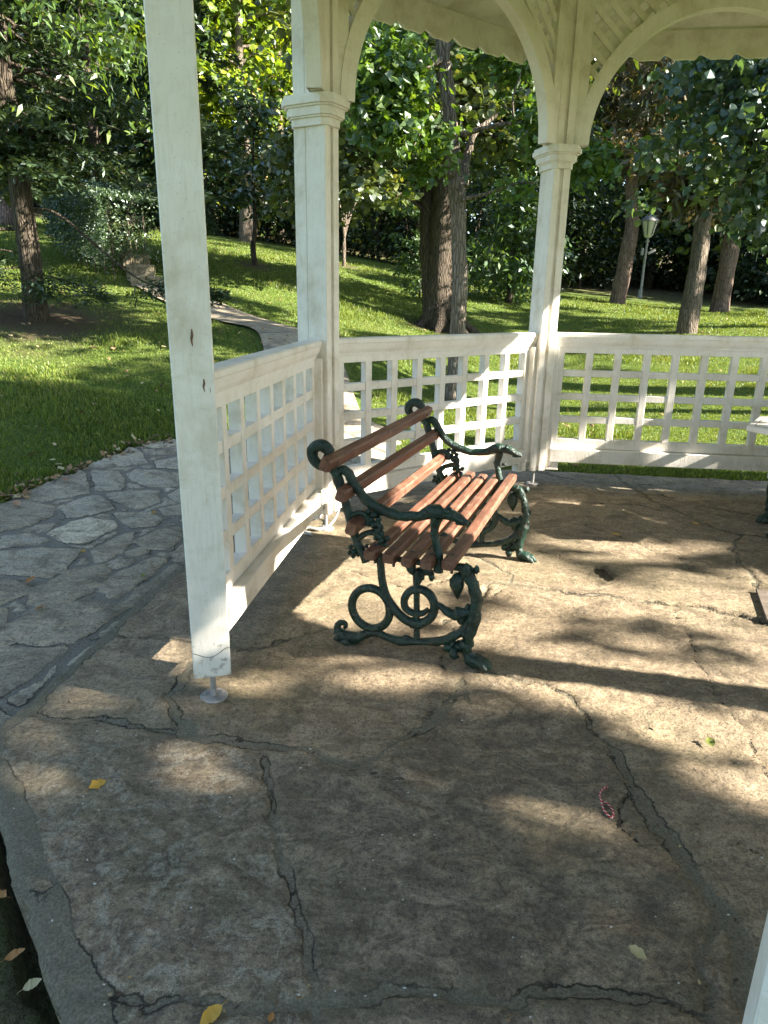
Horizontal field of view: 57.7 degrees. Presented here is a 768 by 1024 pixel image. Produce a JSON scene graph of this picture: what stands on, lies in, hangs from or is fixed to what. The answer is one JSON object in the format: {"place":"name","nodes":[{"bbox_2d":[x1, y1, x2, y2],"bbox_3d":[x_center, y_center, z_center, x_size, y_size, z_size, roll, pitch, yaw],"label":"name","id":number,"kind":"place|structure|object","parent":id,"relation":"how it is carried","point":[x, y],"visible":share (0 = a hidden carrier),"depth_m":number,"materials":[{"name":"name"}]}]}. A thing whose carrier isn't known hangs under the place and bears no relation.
{"place":"outdoors","nodes":[
{"label":"outdoors","id":0,"kind":"place"},
{"bbox_2d":[0,279,400,725],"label":"path","id":1,"kind":"structure","parent":0,"point":[114,527],"depth_m":3.67,"materials":[{"name":"grey stone"}]},
{"bbox_2d":[13,500,21,506],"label":"fallen leaf","id":2,"kind":"object","parent":1,"relation":"on","point":[16,502],"visible":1,"depth_m":4.15,"materials":[{"name":"plant"}]},
{"bbox_2d":[24,576,34,584],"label":"fallen leaf","id":3,"kind":"object","parent":1,"relation":"on","point":[30,579],"visible":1,"depth_m":3.22,"materials":[{"name":"brown plant"}]},
{"bbox_2d":[0,469,767,1023],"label":"stone floor","id":4,"kind":"structure","parent":0,"point":[500,805],"depth_m":1.90,"materials":[{"name":"grey stone"}]},
{"bbox_2d":[86,779,105,789],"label":"fallen leaf","id":5,"kind":"object","parent":4,"relation":"on","point":[97,784],"visible":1,"depth_m":1.90,"materials":[{"name":"yellow plant"}]},
{"bbox_2d":[200,999,227,1023],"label":"fallen leaf","id":6,"kind":"object","parent":4,"relation":"on","point":[211,1014],"visible":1,"depth_m":1.30,"materials":[{"name":"yellow plant"}]},
{"bbox_2d":[267,1012,274,1023],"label":"fallen leaf","id":7,"kind":"object","parent":4,"relation":"on","point":[271,1015],"visible":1,"depth_m":1.30,"materials":[{"name":"orange plant"}]},
{"bbox_2d":[303,510,339,535],"bbox_3d":[-0.361,0.006,4.005,0.111,0.174,0.322,12,21,31],"label":"cable","id":8,"kind":"object","parent":4,"relation":"on","point":[320,528],"visible":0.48,"depth_m":3.96,"materials":[{"name":"white plastic"}]},
{"bbox_2d":[13,684,762,1017],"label":"litter specks","id":9,"kind":"object","parent":4,"relation":"on","point":[373,860],"visible":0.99,"depth_m":1.58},
{"bbox_2d":[30,476,767,1021],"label":"leaf crumbs","id":10,"kind":"object","parent":4,"relation":"on","point":[462,870],"visible":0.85,"depth_m":1.67,"materials":[{"name":"brown plant"}]},
{"bbox_2d":[307,398,536,671],"bbox_3d":[0.250,-0.001,3.030,0.726,0.801,1.290,7,18,19],"label":"park bench","id":11,"kind":"object","parent":4,"relation":"on","point":[436,511],"visible":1,"depth_m":2.60,"materials":[{"name":"brown wood"}]},
{"bbox_2d":[143,0,767,1023],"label":"gazebo","id":12,"kind":"object","parent":4,"relation":"on","point":[287,400],"visible":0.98,"depth_m":3.74,"materials":[{"name":"white paint"}]},
{"bbox_2d":[599,785,613,817],"bbox_3d":[0.595,0.775,1.873,0.032,0.010,0.131,3,18,8],"label":"cord","id":13,"kind":"object","parent":4,"relation":"on","point":[602,801],"visible":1,"depth_m":1.85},
{"bbox_2d":[628,944,648,960],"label":"fallen leaf","id":14,"kind":"object","parent":4,"relation":"on","point":[636,951],"visible":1,"depth_m":1.44,"materials":[{"name":"beige plant"}]},
{"bbox_2d":[705,735,714,746],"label":"fallen leaf","id":15,"kind":"object","parent":4,"relation":"on","point":[710,741],"visible":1,"depth_m":2.12,"materials":[{"name":"yellow plant"}]},
{"bbox_2d":[746,416,767,537],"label":"garden table","id":16,"kind":"object","parent":4,"relation":"on","point":[759,425],"visible":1,"depth_m":3.81,"materials":[{"name":"white paint"}]},
{"bbox_2d":[755,589,767,621],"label":"slatted board","id":17,"kind":"object","parent":4,"relation":"on","point":[761,595],"visible":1,"depth_m":3.08,"materials":[{"name":"white wood"}]},
{"bbox_2d":[756,484,767,523],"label":"park bench","id":18,"kind":"object","parent":4,"relation":"on","point":[762,518],"visible":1,"depth_m":4.21,"materials":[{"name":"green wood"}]},
{"bbox_2d":[0,200,767,1023],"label":"lawn","id":19,"kind":"structure","parent":0,"point":[22,968],"depth_m":8.63,"materials":[{"name":"green plant"}]},
{"bbox_2d":[0,890,10,897],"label":"fallen leaf","id":20,"kind":"object","parent":19,"relation":"on","point":[3,894],"visible":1,"depth_m":1.71,"materials":[{"name":"brown plant"}]},
{"bbox_2d":[1,948,24,961],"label":"fallen leaf","id":21,"kind":"object","parent":19,"relation":"on","point":[12,954],"visible":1,"depth_m":1.57,"materials":[{"name":"brown plant"}]},
{"bbox_2d":[17,978,41,993],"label":"fallen leaf","id":22,"kind":"object","parent":19,"relation":"on","point":[31,984],"visible":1,"depth_m":1.50,"materials":[{"name":"green plant"}]},
{"bbox_2d":[0,58,68,206],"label":"spruce tree","id":23,"kind":"object","parent":19,"relation":"on","point":[51,192],"visible":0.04,"depth_m":10.62,"materials":[{"name":"green plant"}]},
{"bbox_2d":[0,0,119,225],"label":"lime tree","id":24,"kind":"object","parent":19,"relation":"on","point":[6,217],"visible":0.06,"depth_m":16.30,"materials":[{"name":"green plant"}]},
{"bbox_2d":[25,2,142,210],"bbox_3d":[-12.213,-16.900,24.602,9.626,12.118,9.011,6,18,16],"label":"maple tree","id":25,"kind":"object","parent":19,"relation":"on","point":[90,49],"depth_m":24.96,"materials":[{"name":"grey plant"}]},
{"bbox_2d":[13,0,155,237],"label":"broadleaf tree","id":26,"kind":"object","parent":19,"relation":"on","point":[91,133],"visible":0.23,"depth_m":15.50,"materials":[{"name":"green plant"}]},
{"bbox_2d":[39,177,161,279],"bbox_3d":[-5.127,-5.117,12.499,1.250,1.999,2.968,-14,23,-40],"label":"clipped hedge","id":27,"kind":"object","parent":19,"relation":"on","point":[92,203],"visible":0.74,"depth_m":11.93,"materials":[{"name":"green plant"}]},
{"bbox_2d":[0,0,239,321],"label":"spruce tree","id":28,"kind":"object","parent":19,"relation":"on","point":[21,168],"visible":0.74,"depth_m":8.01,"materials":[{"name":"green plant"}]},
{"bbox_2d":[0,0,251,163],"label":"ash tree","id":29,"kind":"object","parent":19,"relation":"on","point":[129,16],"visible":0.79,"depth_m":5.95,"materials":[{"name":"green plant"}]},
{"bbox_2d":[24,0,234,222],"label":"maple tree","id":30,"kind":"object","parent":19,"relation":"on","point":[143,18],"visible":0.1,"depth_m":21.55,"materials":[{"name":"green plant"}]},
{"bbox_2d":[121,254,149,266],"bbox_3d":[-4.537,-4.594,12.768,0.460,0.220,0.500,-3,18,-13],"label":"stone step","id":31,"kind":"object","parent":19,"relation":"on","point":[139,263],"visible":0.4,"depth_m":12.54,"materials":[{"name":"grey stone"}]},
{"bbox_2d":[126,264,155,277],"bbox_3d":[-4.251,-4.211,12.216,0.460,0.220,0.500,-3,18,-13],"label":"stone step","id":32,"kind":"object","parent":19,"relation":"on","point":[143,270],"visible":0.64,"depth_m":11.99,"materials":[{"name":"grey stone"}]},
{"bbox_2d":[130,276,163,285],"bbox_3d":[-3.895,-3.831,11.686,0.620,0.220,0.500,-3,18,-13],"label":"stone step","id":33,"kind":"object","parent":19,"relation":"on","point":[133,280],"visible":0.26,"depth_m":11.42,"materials":[{"name":"grey stone"}]},
{"bbox_2d":[89,0,251,237],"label":"spruce tree","id":34,"kind":"object","parent":19,"relation":"on","point":[211,165],"visible":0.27,"depth_m":12.32,"materials":[{"name":"green plant"}]},
{"bbox_2d":[90,0,292,242],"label":"maple tree","id":35,"kind":"object","parent":19,"relation":"on","point":[246,226],"visible":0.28,"depth_m":21.21,"materials":[{"name":"green plant"}]},
{"bbox_2d":[126,0,289,212],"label":"maple tree","id":36,"kind":"object","parent":19,"relation":"on","point":[217,4],"visible":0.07,"depth_m":23.45,"materials":[{"name":"green plant"}]},
{"bbox_2d":[203,127,285,236],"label":"laurel shrub","id":37,"kind":"object","parent":19,"relation":"on","point":[227,223],"visible":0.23,"depth_m":23.99,"materials":[{"name":"green plant"}]},
{"bbox_2d":[203,58,294,265],"bbox_3d":[-2.595,-7.014,14.296,1.837,3.916,2.069,14,22,35],"label":"magnolia tree","id":38,"kind":"object","parent":19,"relation":"on","point":[247,190],"visible":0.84,"depth_m":14.08,"materials":[{"name":"green plant"}]},
{"bbox_2d":[203,126,295,244],"bbox_3d":[-4.360,-11.180,24.433,4.221,4.112,3.475,1,17,0],"label":"laurel shrub","id":39,"kind":"object","parent":19,"relation":"on","point":[273,223],"visible":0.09,"depth_m":24.42,"materials":[{"name":"green plant"}]},
{"bbox_2d":[199,0,372,241],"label":"maple tree","id":40,"kind":"object","parent":19,"relation":"on","point":[216,116],"visible":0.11,"depth_m":23.89,"materials":[{"name":"green plant"}]},
{"bbox_2d":[232,128,342,245],"bbox_3d":[-3.025,-10.805,23.766,4.480,4.092,3.274,1,17,0],"label":"laurel shrub","id":41,"kind":"object","parent":19,"relation":"on","point":[283,224],"visible":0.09,"depth_m":23.75,"materials":[{"name":"green plant"}]},
{"bbox_2d":[278,151,390,257],"bbox_3d":[-1.651,-10.282,23.560,3.899,4.004,3.307,1,17,0],"label":"laurel shrub","id":42,"kind":"object","parent":19,"relation":"on","point":[348,238],"visible":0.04,"depth_m":23.68,"materials":[{"name":"green plant"}]},
{"bbox_2d":[339,149,371,265],"bbox_3d":[-0.654,-8.149,18.187,2.200,3.475,2.026,-8,20,-26],"label":"slender tree","id":43,"kind":"object","parent":19,"relation":"on","point":[344,229],"visible":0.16,"depth_m":18.57,"materials":[{"name":"grey plant"}]},
{"bbox_2d":[339,158,419,261],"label":"laurel shrub","id":44,"kind":"object","parent":19,"relation":"on","point":[373,247],"visible":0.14,"depth_m":23.26,"materials":[{"name":"green plant"}]},
{"bbox_2d":[0,235,766,498],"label":"lawn litter","id":45,"kind":"object","parent":19,"relation":"on","point":[56,476],"visible":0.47,"depth_m":5.41,"materials":[{"name":"brown plant"}]},
{"bbox_2d":[6,0,766,298],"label":"wood","id":46,"kind":"object","parent":19,"relation":"on","point":[664,224],"depth_m":26.50,"materials":[{"name":"green plant"}]},
{"bbox_2d":[381,195,421,298],"bbox_3d":[0.632,-5.854,15.452,1.529,2.353,1.438,1,17,0],"label":"young tree sapling","id":47,"kind":"object","parent":19,"relation":"on","point":[413,260],"visible":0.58,"depth_m":15.48,"materials":[{"name":"green plant"}]},
{"bbox_2d":[351,155,475,267],"bbox_3d":[0.985,-9.583,22.682,4.082,4.410,3.380,1,17,0],"label":"laurel shrub","id":48,"kind":"object","parent":19,"relation":"on","point":[411,222],"visible":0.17,"depth_m":22.70,"materials":[{"name":"green plant"}]},
{"bbox_2d":[225,0,643,333],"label":"twin trunk tree","id":49,"kind":"object","parent":19,"relation":"on","point":[432,205],"visible":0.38,"depth_m":12.30,"materials":[{"name":"green plant"}]},
{"bbox_2d":[406,146,536,280],"bbox_3d":[2.903,-9.367,21.993,4.462,4.138,3.277,1,17,0],"label":"laurel shrub","id":50,"kind":"object","parent":19,"relation":"on","point":[482,218],"visible":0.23,"depth_m":21.65,"materials":[{"name":"green plant"}]},
{"bbox_2d":[340,20,651,400],"bbox_3d":[0.489,-4.683,7.200,4.618,7.302,5.020,1,17,0],"label":"ginkgo tree","id":51,"kind":"object","parent":19,"relation":"on","point":[391,76],"visible":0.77,"depth_m":7.08,"materials":[{"name":"green plant"}]},
{"bbox_2d":[466,159,581,305],"bbox_3d":[3.153,-6.485,16.470,3.167,3.521,2.878,-12,21,-35],"label":"yew bush","id":52,"kind":"object","parent":19,"relation":"on","point":[511,219],"visible":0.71,"depth_m":16.42,"materials":[{"name":"leaf"},{"name":"bark"}]},
{"bbox_2d":[495,175,614,290],"bbox_3d":[5.364,-9.357,23.652,3.820,4.199,3.367,-6,19,-22],"label":"laurel shrub","id":53,"kind":"object","parent":19,"relation":"on","point":[571,221],"visible":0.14,"depth_m":23.32,"materials":[{"name":"green plant"}]},
{"bbox_2d":[561,170,643,288],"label":"laurel shrub","id":54,"kind":"object","parent":19,"relation":"on","point":[595,249],"visible":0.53,"depth_m":23.95,"materials":[{"name":"green plant"}]},
{"bbox_2d":[566,182,665,287],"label":"laurel shrub","id":55,"kind":"object","parent":19,"relation":"on","point":[611,265],"visible":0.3,"depth_m":25.19,"materials":[{"name":"green plant"}]},
{"bbox_2d":[580,57,692,304],"bbox_3d":[6.815,-10.953,18.665,5.026,10.555,4.711,1,17,0],"label":"pine tree","id":56,"kind":"object","parent":19,"relation":"on","point":[608,105],"visible":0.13,"depth_m":18.77,"materials":[{"name":"green plant"}]},
{"bbox_2d":[597,196,687,284],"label":"laurel shrub","id":57,"kind":"object","parent":19,"relation":"on","point":[658,265],"visible":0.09,"depth_m":27.30,"materials":[{"name":"green plant"}]},
{"bbox_2d":[637,211,658,297],"bbox_3d":[8.662,-8.448,23.055,0.581,2.835,0.600,1,17,0],"label":"street lamp","id":58,"kind":"object","parent":19,"relation":"on","point":[649,222],"visible":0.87,"depth_m":22.77,"materials":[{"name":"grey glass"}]},
{"bbox_2d":[630,216,720,291],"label":"laurel shrub","id":59,"kind":"object","parent":19,"relation":"on","point":[667,244],"visible":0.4,"depth_m":25.80,"materials":[{"name":"green plant"}]},
{"bbox_2d":[600,56,767,333],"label":"pine tree","id":60,"kind":"object","parent":19,"relation":"on","point":[689,312],"visible":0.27,"depth_m":12.76,"materials":[{"name":"plant"}]},
{"bbox_2d":[611,54,767,264],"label":"hazel tree","id":61,"kind":"object","parent":19,"relation":"on","point":[733,90],"visible":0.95,"depth_m":6.71,"materials":[{"name":"green plant"}]},
{"bbox_2d":[641,68,750,312],"bbox_3d":[9.412,-9.698,18.654,5.660,8.452,4.971,9,19,23],"label":"pine tree","id":62,"kind":"object","parent":19,"relation":"on","point":[723,286],"visible":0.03,"depth_m":19.16,"materials":[{"name":"plant"}]},
{"bbox_2d":[668,228,767,295],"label":"laurel shrub","id":63,"kind":"object","parent":19,"relation":"on","point":[712,238],"visible":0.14,"depth_m":25.47,"materials":[{"name":"green plant"}]},
{"bbox_2d":[705,227,767,301],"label":"laurel shrub","id":64,"kind":"object","parent":19,"relation":"on","point":[738,277],"visible":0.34,"depth_m":23.15,"materials":[{"name":"green plant"}]},
{"bbox_2d":[733,248,767,306],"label":"laurel shrub","id":65,"kind":"object","parent":19,"relation":"on","point":[764,276],"visible":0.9,"depth_m":22.32,"materials":[{"name":"green plant"}]}
]}

